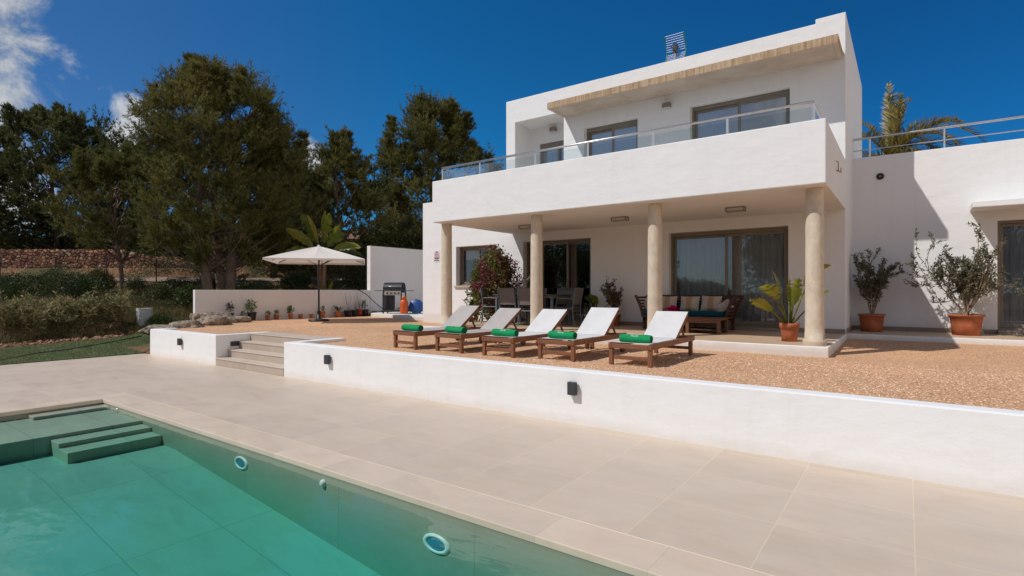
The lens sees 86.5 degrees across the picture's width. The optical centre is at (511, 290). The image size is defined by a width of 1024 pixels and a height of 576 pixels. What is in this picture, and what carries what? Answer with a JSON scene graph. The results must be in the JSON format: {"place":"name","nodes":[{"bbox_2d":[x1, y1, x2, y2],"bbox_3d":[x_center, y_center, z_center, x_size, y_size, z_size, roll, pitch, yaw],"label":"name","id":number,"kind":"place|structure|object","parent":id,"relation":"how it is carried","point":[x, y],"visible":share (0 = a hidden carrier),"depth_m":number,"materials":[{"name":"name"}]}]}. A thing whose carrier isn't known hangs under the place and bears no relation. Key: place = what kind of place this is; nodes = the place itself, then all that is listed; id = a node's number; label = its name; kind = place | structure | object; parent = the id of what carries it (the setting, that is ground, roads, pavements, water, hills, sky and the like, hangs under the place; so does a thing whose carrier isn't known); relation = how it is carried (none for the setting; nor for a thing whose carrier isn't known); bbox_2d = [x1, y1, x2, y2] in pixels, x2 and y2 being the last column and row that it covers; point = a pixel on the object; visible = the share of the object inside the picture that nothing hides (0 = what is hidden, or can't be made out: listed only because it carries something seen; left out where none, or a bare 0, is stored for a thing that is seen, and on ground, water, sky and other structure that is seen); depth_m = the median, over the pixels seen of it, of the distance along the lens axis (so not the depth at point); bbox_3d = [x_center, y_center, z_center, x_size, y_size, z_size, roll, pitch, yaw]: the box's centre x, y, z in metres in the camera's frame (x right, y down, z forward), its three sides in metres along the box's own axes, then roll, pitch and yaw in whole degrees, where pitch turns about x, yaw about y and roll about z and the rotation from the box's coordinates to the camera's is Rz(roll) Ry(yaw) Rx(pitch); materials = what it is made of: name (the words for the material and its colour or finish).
{"place":"outdoors","nodes":[
{"label":"outdoors","id":0,"kind":"place"},
{"bbox_2d":[0,333,149,364],"bbox_3d":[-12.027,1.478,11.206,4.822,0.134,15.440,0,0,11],"label":"lawn","id":1,"kind":"structure","parent":0,"point":[71,351],"depth_m":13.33,"materials":[{"name":"plant"}]},
{"bbox_2d":[1,336,140,359],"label":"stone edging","id":2,"kind":"object","parent":1,"relation":"on","point":[70,348],"visible":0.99,"depth_m":14.10,"materials":[{"name":"stone"}]},
{"bbox_2d":[0,255,409,364],"bbox_3d":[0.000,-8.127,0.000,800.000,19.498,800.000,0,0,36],"label":"ground","id":3,"kind":"structure","parent":0,"point":[146,348],"depth_m":30.50,"materials":[{"name":"plant"}]},
{"bbox_2d":[0,288,32,337],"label":"bed shrub","id":4,"kind":"object","parent":3,"relation":"on","point":[5,324],"visible":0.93,"depth_m":16.59,"materials":[{"name":"green plant"}]},
{"bbox_2d":[0,266,56,306],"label":"bush","id":5,"kind":"object","parent":3,"relation":"on","point":[9,286],"visible":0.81,"depth_m":21.98,"materials":[{"name":"green plant"}]},
{"bbox_2d":[5,301,51,339],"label":"bed shrub","id":6,"kind":"object","parent":3,"relation":"on","point":[30,327],"visible":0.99,"depth_m":16.78,"materials":[{"name":"green plant"}]},
{"bbox_2d":[0,136,57,248],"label":"pine tree","id":7,"kind":"object","parent":3,"relation":"on","point":[9,221],"visible":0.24,"depth_m":35.99,"materials":[{"name":"green plant"}]},
{"bbox_2d":[5,293,53,335],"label":"bed shrub","id":8,"kind":"object","parent":3,"relation":"on","point":[16,300],"visible":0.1,"depth_m":17.30,"materials":[{"name":"green plant"}]},
{"bbox_2d":[4,289,74,336],"bbox_3d":[-15.466,0.800,17.801,1.991,1.869,1.408,0,0,-25],"label":"bed shrub","id":9,"kind":"object","parent":3,"relation":"on","point":[41,302],"visible":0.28,"depth_m":17.72,"materials":[{"name":"green plant"}]},
{"bbox_2d":[36,291,83,333],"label":"bed shrub","id":10,"kind":"object","parent":3,"relation":"on","point":[58,324],"visible":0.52,"depth_m":18.13,"materials":[{"name":"green plant"}]},
{"bbox_2d":[0,324,138,347],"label":"rubble","id":11,"kind":"object","parent":3,"relation":"on","point":[53,341],"visible":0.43,"depth_m":16.84,"materials":[{"name":"stone"}]},
{"bbox_2d":[35,262,110,307],"bbox_3d":[-18.875,-0.226,23.311,3.132,2.060,2.681,0,0,36],"label":"bush","id":12,"kind":"object","parent":3,"relation":"on","point":[74,287],"visible":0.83,"depth_m":22.78,"materials":[{"name":"green plant"}]},
{"bbox_2d":[55,292,101,332],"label":"bed shrub","id":13,"kind":"object","parent":3,"relation":"on","point":[77,323],"visible":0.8,"depth_m":18.37,"materials":[{"name":"green plant"}]},
{"bbox_2d":[0,100,157,249],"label":"pine tree","id":14,"kind":"object","parent":3,"relation":"on","point":[69,130],"visible":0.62,"depth_m":35.10,"materials":[{"name":"green plant"}]},
{"bbox_2d":[57,290,105,331],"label":"bed shrub","id":15,"kind":"object","parent":3,"relation":"on","point":[87,303],"visible":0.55,"depth_m":18.71,"materials":[{"name":"green plant"}]},
{"bbox_2d":[0,249,182,268],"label":"stone wall","id":16,"kind":"structure","parent":3,"relation":"on","point":[79,258],"depth_m":31.23,"materials":[{"name":"stone"}]},
{"bbox_2d":[0,287,196,343],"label":"dry grass","id":17,"kind":"structure","parent":3,"relation":"on","point":[184,314],"depth_m":19.66,"materials":[{"name":"plant"}]},
{"bbox_2d":[77,266,119,296],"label":"bush","id":18,"kind":"object","parent":3,"relation":"on","point":[112,280],"visible":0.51,"depth_m":24.50,"materials":[{"name":"green plant"}]},
{"bbox_2d":[0,256,200,282],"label":"wire fence","id":19,"kind":"object","parent":3,"relation":"on","point":[55,259],"visible":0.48,"depth_m":28.58,"materials":[{"name":"metal"}]},
{"bbox_2d":[81,290,133,329],"bbox_3d":[-14.271,0.730,19.184,1.244,1.522,1.467,0,0,36],"label":"bed shrub","id":20,"kind":"object","parent":3,"relation":"on","point":[102,324],"visible":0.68,"depth_m":19.03,"materials":[{"name":"green plant"}]},
{"bbox_2d":[34,141,188,290],"bbox_3d":[-19.121,-3.449,26.748,5.981,7.715,6.001,0,0,-30],"label":"pine tree","id":21,"kind":"object","parent":3,"relation":"on","point":[108,167],"visible":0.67,"depth_m":25.43,"materials":[{"name":"green plant"}]},
{"bbox_2d":[91,283,136,327],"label":"bed shrub","id":22,"kind":"object","parent":3,"relation":"on","point":[123,306],"visible":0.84,"depth_m":19.38,"materials":[{"name":"green plant"}]},
{"bbox_2d":[136,308,152,326],"bbox_3d":[-13.367,1.018,19.813,0.530,0.770,0.530,0,0,19],"label":"concrete tank","id":23,"kind":"object","parent":3,"relation":"on","point":[143,315],"visible":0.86,"depth_m":19.60,"materials":[{"name":"concrete"}]},
{"bbox_2d":[84,137,221,238],"bbox_3d":[-26.914,-6.890,42.153,10.262,9.880,10.145,0,0,-29],"label":"pine tree","id":24,"kind":"object","parent":3,"relation":"on","point":[148,149],"visible":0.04,"depth_m":39.83,"materials":[{"name":"green plant"}]},
{"bbox_2d":[138,324,168,335],"bbox_3d":[-10.807,1.217,16.604,0.741,0.374,0.811,0,0,34],"label":"boulder","id":25,"kind":"object","parent":3,"relation":"on","point":[146,330],"visible":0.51,"depth_m":16.42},
{"bbox_2d":[139,282,175,300],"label":"bush","id":26,"kind":"object","parent":3,"relation":"on","point":[164,290],"visible":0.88,"depth_m":23.94,"materials":[{"name":"green plant"}]},
{"bbox_2d":[145,312,175,325],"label":"bush","id":27,"kind":"object","parent":3,"relation":"on","point":[159,319],"visible":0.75,"depth_m":19.42,"materials":[{"name":"plant"}]},
{"bbox_2d":[166,320,204,327],"bbox_3d":[-8.809,1.092,14.708,1.247,0.594,0.777,0,0,-4],"label":"boulder","id":28,"kind":"object","parent":3,"relation":"on","point":[188,324],"visible":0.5,"depth_m":14.49,"materials":[{"name":"stone"}]},
{"bbox_2d":[173,282,199,308],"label":"bush","id":29,"kind":"object","parent":3,"relation":"on","point":[182,298],"visible":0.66,"depth_m":22.40,"materials":[{"name":"green plant"}]},
{"bbox_2d":[150,328,262,364],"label":"retaining wall","id":30,"kind":"structure","parent":3,"relation":"on","point":[205,348],"depth_m":11.92,"materials":[{"name":"paint"}]},
{"bbox_2d":[0,218,420,251],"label":"undergrowth","id":31,"kind":"object","parent":3,"relation":"on","point":[46,239],"visible":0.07,"depth_m":36.80,"materials":[{"name":"plant"}]},
{"bbox_2d":[189,312,237,322],"bbox_3d":[-9.213,1.055,16.839,1.309,0.826,0.906,0,0,-34],"label":"boulder","id":32,"kind":"object","parent":3,"relation":"on","point":[198,315],"visible":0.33,"depth_m":16.58,"materials":[{"name":"stone"}]},
{"bbox_2d":[197,315,232,325],"bbox_3d":[-8.805,1.030,15.911,1.114,0.631,0.910,0,0,16],"label":"boulder","id":33,"kind":"object","parent":3,"relation":"on","point":[211,320],"visible":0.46,"depth_m":15.61,"materials":[{"name":"stone"}]},
{"bbox_2d":[111,51,334,289],"bbox_3d":[-12.636,-4.778,24.221,8.573,11.376,8.752,0,0,-44],"label":"pine tree","id":34,"kind":"object","parent":3,"relation":"on","point":[214,89],"visible":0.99,"depth_m":22.58,"materials":[{"name":"green plant"}]},
{"bbox_2d":[239,284,275,289],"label":"bush","id":35,"kind":"object","parent":3,"relation":"on","point":[252,287],"visible":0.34,"depth_m":24.49,"materials":[{"name":"green plant"}]},
{"bbox_2d":[108,237,414,308],"bbox_3d":[-13.786,-1.220,28.328,16.292,4.381,12.178,0,0,1],"label":"ground cover","id":36,"kind":"object","parent":3,"relation":"on","point":[135,282],"visible":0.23,"depth_m":28.25,"materials":[{"name":"green plant"}]},
{"bbox_2d":[119,227,422,257],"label":"undergrowth","id":37,"kind":"object","parent":3,"relation":"on","point":[417,244],"visible":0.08,"depth_m":32.27,"materials":[{"name":"plant"}]},
{"bbox_2d":[218,142,334,277],"bbox_3d":[-13.157,-4.495,29.724,6.103,8.397,6.474,0,0,36],"label":"pine tree","id":38,"kind":"object","parent":3,"relation":"on","point":[254,238],"visible":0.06,"depth_m":29.31,"materials":[{"name":"green plant"}]},
{"bbox_2d":[215,332,338,375],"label":"steps","id":39,"kind":"structure","parent":3,"relation":"on","point":[263,352],"depth_m":10.97,"materials":[{"name":"stone"}]},
{"bbox_2d":[193,290,369,319],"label":"garden wall","id":40,"kind":"structure","parent":3,"relation":"on","point":[304,303],"depth_m":19.24,"materials":[{"name":"paint"}]},
{"bbox_2d":[278,268,314,289],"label":"bush","id":41,"kind":"object","parent":3,"relation":"on","point":[294,280],"visible":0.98,"depth_m":26.35,"materials":[{"name":"green plant"}]},
{"bbox_2d":[250,167,349,229],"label":"pine tree","id":42,"kind":"object","parent":3,"relation":"on","point":[332,211],"depth_m":43.27,"materials":[{"name":"green plant"}]},
{"bbox_2d":[284,210,360,289],"bbox_3d":[-8.131,-1.340,23.346,3.476,4.140,1.770,0,0,-5],"label":"giant strelitzia","id":43,"kind":"object","parent":3,"relation":"on","point":[333,237],"visible":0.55,"depth_m":23.02,"materials":[{"name":"green plant"}]},
{"bbox_2d":[297,124,388,270],"bbox_3d":[-9.871,-5.160,31.347,5.783,8.771,4.894,0,0,-28],"label":"pine tree","id":44,"kind":"object","parent":3,"relation":"on","point":[340,151],"visible":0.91,"depth_m":30.50,"materials":[{"name":"green plant"}]},
{"bbox_2d":[341,252,366,289],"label":"bush","id":45,"kind":"object","parent":3,"relation":"on","point":[356,274],"visible":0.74,"depth_m":25.03,"materials":[{"name":"green plant"}]},
{"bbox_2d":[347,174,417,234],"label":"pine tree","id":46,"kind":"object","parent":3,"relation":"on","point":[380,184],"visible":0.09,"depth_m":42.22,"materials":[{"name":"green plant"}]},
{"bbox_2d":[0,393,771,575],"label":"swimming pool","id":47,"kind":"structure","parent":3,"relation":"in","point":[100,486],"depth_m":4.65,"materials":[{"name":"liquid"}]},
{"bbox_2d":[234,456,247,469],"bbox_3d":[-2.763,1.755,5.544,0.256,0.132,0.016,0,0,36],"label":"pool light","id":48,"kind":"object","parent":47,"relation":"attached to","point":[241,462],"visible":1,"depth_m":5.53,"materials":[{"name":"white plastic"}]},
{"bbox_2d":[423,533,449,554],"bbox_3d":[-0.552,1.835,3.942,0.269,0.139,0.016,0,0,36],"label":"pool light","id":49,"kind":"object","parent":47,"relation":"attached to","point":[436,544],"visible":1,"depth_m":3.93,"materials":[{"name":"white plastic"}]},
{"bbox_2d":[367,246,422,312],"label":"privacy wall","id":50,"kind":"structure","parent":3,"relation":"on","point":[389,264],"depth_m":23.06,"materials":[{"name":"paint"}]},
{"bbox_2d":[357,85,504,247],"bbox_3d":[-5.372,-6.821,36.874,11.137,13.848,11.422,0,0,-5],"label":"pine tree","id":51,"kind":"object","parent":3,"relation":"on","point":[425,112],"visible":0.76,"depth_m":34.96,"materials":[{"name":"green plant"}]},
{"bbox_2d":[284,338,1023,497],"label":"retaining wall","id":52,"kind":"structure","parent":3,"relation":"on","point":[973,447],"depth_m":5.33,"materials":[{"name":"paint"}]},
{"bbox_2d":[567,381,576,395],"bbox_3d":[0.700,1.131,6.300,0.104,0.152,0.075,0,0,36],"label":"wall lamp","id":53,"kind":"object","parent":52,"relation":"attached to","point":[572,388],"visible":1,"depth_m":6.27,"materials":[{"name":"metal"}]},
{"bbox_2d":[423,12,1023,357],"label":"house","id":54,"kind":"structure","parent":3,"relation":"on","point":[766,131],"depth_m":11.17,"materials":[{"name":"white paint"}]},
{"bbox_2d":[460,245,496,285],"bbox_3d":[-0.915,-0.730,16.094,1.526,1.155,0.170,0,0,36],"label":"window","id":55,"kind":"structure","parent":54,"relation":"in","point":[472,253],"depth_m":16.41,"materials":[{"name":"beige metal"}]},
{"bbox_2d":[480,288,506,322],"bbox_3d":[-0.469,0.384,13.982,0.540,0.897,0.517,0,0,30],"label":"dining chair","id":56,"kind":"object","parent":54,"relation":"on","point":[482,291],"visible":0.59,"depth_m":13.89,"materials":[{"name":"grey metal"}]},
{"bbox_2d":[497,288,525,324],"bbox_3d":[-0.007,0.384,13.078,0.517,0.897,0.540,0,0,36],"label":"dining chair","id":57,"kind":"object","parent":54,"relation":"on","point":[506,296],"visible":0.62,"depth_m":12.90,"materials":[{"name":"fabric"}]},
{"bbox_2d":[516,288,545,325],"bbox_3d":[0.452,0.384,12.720,0.517,0.897,0.540,0,0,33],"label":"dining chair","id":58,"kind":"object","parent":54,"relation":"on","point":[523,295],"visible":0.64,"depth_m":12.61,"materials":[{"name":"grey metal"}]},
{"bbox_2d":[493,294,572,324],"bbox_3d":[0.505,0.460,13.342,1.720,0.740,0.920,0,0,36],"label":"dining table","id":59,"kind":"object","parent":54,"relation":"on","point":[551,296],"visible":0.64,"depth_m":13.15,"materials":[{"name":"metal"}]},
{"bbox_2d":[540,140,563,163],"bbox_3d":[1.306,-3.460,15.231,1.156,1.415,0.100,0,0,36],"label":"window","id":60,"kind":"structure","parent":54,"relation":"in","point":[559,143],"depth_m":15.31,"materials":[{"name":"beige metal"}]},
{"bbox_2d":[527,239,590,320],"bbox_3d":[1.323,-0.291,14.556,2.056,2.117,0.306,0,0,36],"label":"glass door","id":61,"kind":"structure","parent":54,"relation":"in","point":[578,241],"depth_m":14.33,"materials":[{"name":"beige metal"}]},
{"bbox_2d":[547,288,574,318],"bbox_3d":[1.211,0.384,13.516,0.517,0.897,0.540,0,0,36],"label":"dining chair","id":62,"kind":"object","parent":54,"relation":"on","point":[565,291],"visible":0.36,"depth_m":13.69,"materials":[{"name":"grey metal"}]},
{"bbox_2d":[555,288,583,326],"bbox_3d":[1.349,0.384,12.761,0.540,0.897,0.517,0,0,29],"label":"dining chair","id":63,"kind":"object","parent":54,"relation":"on","point":[576,298],"visible":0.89,"depth_m":12.64,"materials":[{"name":"fabric"}]},
{"bbox_2d":[584,294,607,307],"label":"potted plant","id":64,"kind":"object","parent":54,"relation":"on","point":[593,298],"visible":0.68,"depth_m":13.12,"materials":[{"name":"green plant"}]},
{"bbox_2d":[598,276,623,325],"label":"potted shrub","id":65,"kind":"object","parent":54,"relation":"on","point":[613,296],"visible":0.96,"depth_m":12.82,"materials":[{"name":"green plant"}]},
{"bbox_2d":[587,119,637,155],"bbox_3d":[2.558,-3.045,13.602,1.440,2.185,0.210,0,0,36],"label":"window","id":66,"kind":"structure","parent":54,"relation":"in","point":[628,142],"depth_m":13.64,"materials":[{"name":"glass"}]},
{"bbox_2d":[611,216,628,221],"bbox_3d":[2.300,-1.527,11.609,0.340,0.084,0.170,0,0,36],"label":"ceiling light","id":67,"kind":"object","parent":54,"relation":"attached to","point":[619,219],"visible":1,"depth_m":11.56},
{"bbox_2d":[664,32,686,61],"bbox_3d":[4.040,-5.749,13.618,0.522,1.357,0.436,0,0,36],"label":"tv aerial","id":68,"kind":"object","parent":54,"relation":"on","point":[674,47],"visible":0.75,"depth_m":13.69,"materials":[{"name":"metal"}]},
{"bbox_2d":[635,295,743,331],"bbox_3d":[3.788,0.459,11.687,2.125,0.741,0.818,0,0,36],"label":"garden bench","id":69,"kind":"object","parent":54,"relation":"on","point":[733,301],"visible":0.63,"depth_m":11.51,"materials":[{"name":"brown wood"}]},
{"bbox_2d":[662,296,677,309],"bbox_3d":[3.458,0.285,12.065,0.400,0.340,0.143,0,-14,34],"label":"cushion","id":70,"kind":"object","parent":69,"relation":"on","point":[667,301],"visible":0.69,"depth_m":12.00,"materials":[{"name":"fabric"}]},
{"bbox_2d":[680,296,699,310],"bbox_3d":[3.846,0.285,11.784,0.420,0.340,0.143,0,-14,38],"label":"cushion","id":71,"kind":"object","parent":69,"relation":"on","point":[690,303],"visible":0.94,"depth_m":11.71,"materials":[{"name":"fabric"}]},
{"bbox_2d":[680,310,728,316],"bbox_3d":[3.987,0.476,11.313,0.900,0.105,0.400,0,0,36],"label":"seat cushion","id":72,"kind":"object","parent":69,"relation":"on","point":[707,313],"visible":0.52,"depth_m":11.10,"materials":[{"name":"fabric"}]},
{"bbox_2d":[714,299,733,311],"bbox_3d":[4.314,0.330,11.100,0.340,0.200,0.120,-33,-14,10],"label":"cushion","id":73,"kind":"object","parent":72,"relation":"on","point":[722,306],"visible":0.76,"depth_m":11.06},
{"bbox_2d":[700,296,721,310],"bbox_3d":[4.211,0.280,11.519,0.420,0.350,0.143,2,-13,35],"label":"cushion","id":74,"kind":"object","parent":69,"relation":"on","point":[708,303],"visible":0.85,"depth_m":11.47,"materials":[{"name":"fabric"}]},
{"bbox_2d":[686,317,727,334],"bbox_3d":[3.833,0.680,10.708,0.660,0.300,0.600,0,0,36],"label":"coffee table","id":75,"kind":"object","parent":54,"relation":"on","point":[697,320],"visible":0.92,"depth_m":10.59,"materials":[{"name":"red wood"}]},
{"bbox_2d":[671,227,787,327],"bbox_3d":[4.789,-0.287,12.045,2.680,2.107,0.308,0,0,36],"label":"glass door","id":76,"kind":"structure","parent":54,"relation":"in","point":[700,261],"depth_m":11.97,"materials":[{"name":"glass"}]},
{"bbox_2d":[725,206,745,212],"bbox_3d":[4.203,-1.527,10.230,0.340,0.084,0.170,0,0,36],"label":"ceiling light","id":77,"kind":"object","parent":54,"relation":"attached to","point":[735,209],"visible":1,"depth_m":10.19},
{"bbox_2d":[692,89,789,138],"bbox_3d":[4.999,-3.061,11.892,2.120,2.217,0.306,0,0,36],"label":"window","id":78,"kind":"structure","parent":54,"relation":"in","point":[718,127],"depth_m":12.10,"materials":[{"name":"glass"}]},
{"bbox_2d":[749,264,830,341],"bbox_3d":[4.498,0.200,8.950,1.304,1.260,0.502,0,0,-5],"label":"potted strelitzia","id":79,"kind":"object","parent":54,"relation":"on","point":[789,330],"visible":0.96,"depth_m":8.85,"materials":[{"name":"plant"}]},
{"bbox_2d":[851,247,903,331],"bbox_3d":[7.387,-0.050,11.083,0.919,1.760,0.998,0,0,10],"label":"potted shrub","id":80,"kind":"object","parent":54,"relation":"on","point":[870,321],"visible":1,"depth_m":11.00,"materials":[{"name":"green plant"}]},
{"bbox_2d":[903,221,1023,335],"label":"potted shrub","id":81,"kind":"object","parent":54,"relation":"on","point":[965,323],"visible":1,"depth_m":10.05,"materials":[{"name":"green plant"}]},
{"bbox_2d":[997,220,1023,329],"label":"glass door","id":82,"kind":"structure","parent":54,"relation":"in","point":[1010,306],"depth_m":10.47,"materials":[{"name":"glass"}]},
{"bbox_2d":[862,81,987,156],"bbox_3d":[12.128,-2.709,17.091,4.647,7.628,3.894,0,0,36],"label":"palm tree","id":83,"kind":"object","parent":3,"relation":"on","point":[893,112],"visible":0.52,"depth_m":16.79,"materials":[{"name":"plant"}]},
{"bbox_2d":[107,277,350,281],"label":"dirt track","id":84,"kind":"structure","parent":0,"point":[153,279],"depth_m":29.27,"materials":[{"name":"soil"}]},
{"bbox_2d":[371,311,422,319],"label":"low wall","id":85,"kind":"structure","parent":0,"point":[410,315],"depth_m":19.99,"materials":[{"name":"paint"}]},
{"bbox_2d":[374,282,413,313],"bbox_3d":[-4.541,0.279,20.970,1.440,1.192,0.618,0,0,8],"label":"barbecue","id":86,"kind":"object","parent":85,"relation":"on","point":[390,290],"visible":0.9,"depth_m":20.82,"materials":[{"name":"black metal"}]},
{"bbox_2d":[400,296,407,313],"bbox_3d":[-4.076,0.545,20.552,0.304,0.660,0.304,0,0,36],"label":"gas bottle","id":87,"kind":"object","parent":85,"relation":"on","point":[403,305],"visible":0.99,"depth_m":20.43,"materials":[{"name":"orange metal"}]},
{"bbox_2d":[408,299,422,313],"bbox_3d":[-3.635,0.601,20.474,0.547,0.559,0.674,0,0,1],"label":"hose reel","id":88,"kind":"object","parent":85,"relation":"on","point":[415,306],"visible":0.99,"depth_m":20.61,"materials":[{"name":"blue plastic"}]},
{"bbox_2d":[0,354,1023,575],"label":"pool deck","id":89,"kind":"structure","parent":0,"point":[772,515],"depth_m":4.54,"materials":[{"name":"stone"}]},
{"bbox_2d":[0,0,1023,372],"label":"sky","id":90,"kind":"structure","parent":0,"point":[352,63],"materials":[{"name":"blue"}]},
{"bbox_2d":[178,316,1023,410],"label":"gravel","id":91,"kind":"structure","parent":0,"point":[950,357],"depth_m":7.83,"materials":[{"name":"gravel"}]},
{"bbox_2d":[235,316,251,322],"bbox_3d":[-8.724,1.042,17.467,0.966,0.472,0.694,0,0,26],"label":"boulder","id":92,"kind":"object","parent":91,"relation":"on","point":[242,319],"visible":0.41,"depth_m":17.15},
{"bbox_2d":[244,299,256,319],"bbox_3d":[-8.791,0.625,18.321,0.403,0.727,0.455,0,0,-44],"label":"plant pot","id":93,"kind":"object","parent":91,"relation":"on","point":[251,314],"visible":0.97,"depth_m":18.26,"materials":[{"name":"black plastic"}]},
{"bbox_2d":[262,245,364,320],"bbox_3d":[-6.250,-0.254,17.620,2.881,2.463,2.881,0,0,-15],"label":"parasol","id":94,"kind":"object","parent":91,"relation":"on","point":[318,256],"visible":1,"depth_m":17.02,"materials":[{"name":"beige fabric"}]},
{"bbox_2d":[361,300,368,315],"bbox_3d":[-5.818,0.650,21.538,0.409,0.676,0.301,0,0,37],"label":"plant pot","id":95,"kind":"object","parent":91,"relation":"on","point":[364,312],"visible":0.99,"depth_m":21.48,"materials":[{"name":"black plastic"}]},
{"bbox_2d":[393,305,481,349],"bbox_3d":[-1.266,0.636,9.947,0.682,0.701,1.770,0,0,41],"label":"sun lounger","id":96,"kind":"object","parent":91,"relation":"on","point":[461,315],"visible":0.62,"depth_m":10.07,"materials":[{"name":"fabric"}]},
{"bbox_2d":[401,324,422,330],"bbox_3d":[-1.721,0.637,9.393,0.431,0.113,0.138,0,0,37],"label":"rolled towel","id":97,"kind":"object","parent":96,"relation":"on","point":[409,327],"visible":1,"depth_m":9.34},
{"bbox_2d":[435,308,526,352],"bbox_3d":[-0.484,0.654,9.457,0.682,0.664,1.770,0,0,39],"label":"sun lounger","id":98,"kind":"object","parent":91,"relation":"on","point":[503,318],"visible":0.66,"depth_m":9.58,"materials":[{"name":"fabric"}]},
{"bbox_2d":[445,326,466,333],"bbox_3d":[-0.916,0.638,8.887,0.431,0.114,0.138,0,0,44],"label":"rolled towel","id":99,"kind":"object","parent":98,"relation":"on","point":[454,329],"visible":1,"depth_m":8.82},
{"bbox_2d":[465,244,526,321],"bbox_3d":[-0.517,-0.136,14.521,1.417,2.272,1.618,0,0,-28],"label":"bougainvillea","id":100,"kind":"object","parent":91,"relation":"on","point":[493,272],"visible":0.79,"depth_m":14.21,"materials":[{"name":"green plant"}]},
{"bbox_2d":[482,309,574,357],"bbox_3d":[0.308,0.653,8.848,0.682,0.665,1.770,0,0,37],"label":"sun lounger","id":101,"kind":"object","parent":91,"relation":"on","point":[543,323],"visible":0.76,"depth_m":8.96,"materials":[{"name":"fabric"}]},
{"bbox_2d":[491,328,518,336],"bbox_3d":[-0.107,0.635,8.264,0.432,0.119,0.140,0,0,35],"label":"rolled towel","id":102,"kind":"object","parent":101,"relation":"on","point":[505,332],"visible":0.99,"depth_m":8.21,"materials":[{"name":"fabric"}]},
{"bbox_2d":[537,307,626,361],"bbox_3d":[1.129,0.633,8.426,0.682,0.706,1.770,0,0,36],"label":"sun lounger","id":103,"kind":"object","parent":91,"relation":"on","point":[598,322],"visible":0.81,"depth_m":8.56,"materials":[{"name":"fabric"}]},
{"bbox_2d":[548,331,576,338],"bbox_3d":[0.726,0.635,7.834,0.431,0.118,0.139,0,0,39],"label":"rolled towel","id":104,"kind":"object","parent":103,"relation":"on","point":[562,335],"visible":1,"depth_m":7.77,"materials":[{"name":"fabric"}]},
{"bbox_2d":[608,311,694,367],"bbox_3d":[2.053,0.653,7.843,0.600,0.666,1.770,0,0,36],"label":"sun lounger","id":105,"kind":"object","parent":91,"relation":"on","point":[663,327],"visible":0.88,"depth_m":8.02,"materials":[{"name":"fabric"}]},
{"bbox_2d":[619,334,652,342],"bbox_3d":[1.650,0.635,7.252,0.431,0.119,0.137,0,0,34],"label":"rolled towel","id":106,"kind":"object","parent":105,"relation":"on","point":[635,338],"visible":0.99,"depth_m":7.20,"materials":[{"name":"fabric"}]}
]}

